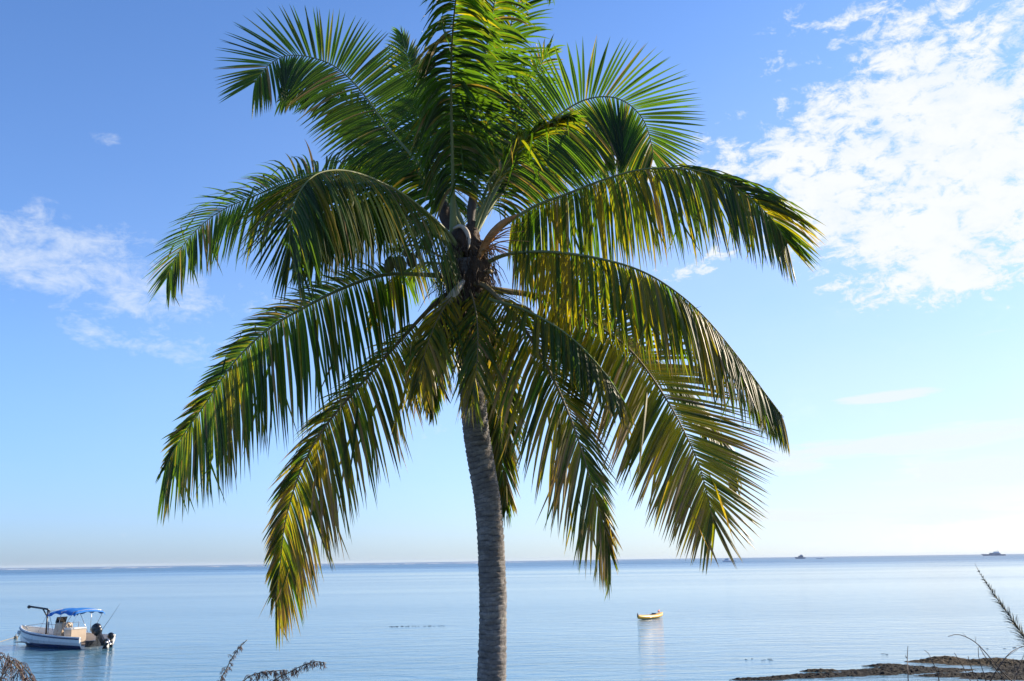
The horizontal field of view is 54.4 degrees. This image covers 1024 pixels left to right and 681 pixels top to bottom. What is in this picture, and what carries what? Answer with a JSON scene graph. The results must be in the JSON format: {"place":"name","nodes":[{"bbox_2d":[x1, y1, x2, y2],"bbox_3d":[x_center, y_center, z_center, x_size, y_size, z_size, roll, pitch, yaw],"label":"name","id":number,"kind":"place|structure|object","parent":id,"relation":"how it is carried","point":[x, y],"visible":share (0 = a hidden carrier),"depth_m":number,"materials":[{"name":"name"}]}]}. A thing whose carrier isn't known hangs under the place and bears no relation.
{"place":"outdoors","nodes":[
{"label":"outdoors","id":0,"kind":"place"},
{"bbox_2d":[0,554,1023,680],"bbox_3d":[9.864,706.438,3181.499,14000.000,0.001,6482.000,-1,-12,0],"label":"water","id":1,"kind":"structure","parent":0,"point":[728,621],"depth_m":68.95,"materials":[{"name":"blue liquid"}]},
{"bbox_2d":[16,604,119,648],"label":"motorboat","id":2,"kind":"object","parent":1,"relation":"on","point":[63,634],"visible":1,"depth_m":50.51,"materials":[{"name":"white plastic"}]},
{"bbox_2d":[0,557,856,569],"bbox_3d":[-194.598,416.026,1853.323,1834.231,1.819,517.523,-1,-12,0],"label":"surf","id":3,"kind":"structure","parent":1,"relation":"on","point":[244,566],"depth_m":1704.24,"materials":[{"name":"liquid"}]},
{"bbox_2d":[637,610,662,618],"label":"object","id":4,"kind":"object","parent":1,"relation":"on","point":[654,615],"visible":0.98,"depth_m":67.44,"materials":[{"name":"yellow plastic"}]},
{"bbox_2d":[722,558,735,561],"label":"motorboat","id":5,"kind":"object","parent":1,"relation":"on","point":[727,560],"visible":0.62,"depth_m":860.56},
{"bbox_2d":[795,555,805,558],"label":"cabin cruiser","id":6,"kind":"object","parent":1,"relation":"on","point":[800,557],"visible":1,"depth_m":1658.37,"materials":[{"name":"grey"}]},
{"bbox_2d":[981,549,1005,555],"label":"motor yacht","id":7,"kind":"object","parent":1,"relation":"on","point":[995,554],"visible":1,"depth_m":1949.55,"materials":[{"name":"grey"}]},
{"bbox_2d":[0,0,1023,567],"label":"sky","id":8,"kind":"structure","parent":0,"point":[893,369],"materials":[{"name":"blue"}]},
{"bbox_2d":[732,655,1023,680],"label":"seaweed bank","id":9,"kind":"structure","parent":0,"point":[1006,667],"depth_m":34.62,"materials":[{"name":"brown plant"}]},
{"bbox_2d":[905,648,908,680],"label":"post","id":10,"kind":"object","parent":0,"point":[907,663],"visible":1,"depth_m":6.91,"materials":[{"name":"grey wood"}]},
{"bbox_3d":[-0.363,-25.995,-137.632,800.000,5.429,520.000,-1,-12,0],"label":"beach","id":11,"kind":"structure","parent":0,"visible":0},
{"bbox_2d":[0,652,33,680],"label":"reed","id":12,"kind":"object","parent":11,"relation":"on","point":[23,678],"visible":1,"depth_m":4.96,"materials":[{"name":"plant"}]},
{"bbox_2d":[0,656,36,680],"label":"reed","id":13,"kind":"object","parent":11,"relation":"on","point":[24,669],"visible":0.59,"depth_m":5.35,"materials":[{"name":"brown plant"}]},
{"bbox_2d":[218,640,246,680],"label":"reed","id":14,"kind":"object","parent":11,"relation":"on","point":[228,668],"visible":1,"depth_m":5.93,"materials":[{"name":"plant"}]},
{"bbox_2d":[243,669,284,680],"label":"reed","id":15,"kind":"object","parent":11,"relation":"on","point":[275,674],"visible":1,"depth_m":5.91,"materials":[{"name":"brown plant"}]},
{"bbox_2d":[269,660,327,680],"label":"reed","id":16,"kind":"object","parent":11,"relation":"on","point":[295,670],"visible":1,"depth_m":5.92,"materials":[{"name":"brown plant"}]},
{"bbox_2d":[144,0,826,680],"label":"palm tree","id":17,"kind":"object","parent":11,"relation":"on","point":[340,212],"visible":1,"depth_m":11.22,"materials":[{"name":"green plant"}]},
{"bbox_2d":[948,634,1011,680],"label":"bare shrub","id":18,"kind":"object","parent":11,"relation":"on","point":[979,660],"visible":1,"depth_m":6.68,"materials":[{"name":"brown plant"}]},
{"bbox_2d":[968,645,1023,680],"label":"bare shrub","id":19,"kind":"object","parent":11,"relation":"on","point":[1016,673],"visible":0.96,"depth_m":6.99,"materials":[{"name":"brown plant"}]},
{"bbox_2d":[975,564,1023,648],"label":"casuarina sapling","id":20,"kind":"object","parent":11,"relation":"on","point":[1010,617],"visible":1,"depth_m":6.26,"materials":[{"name":"green plant"}]}
]}

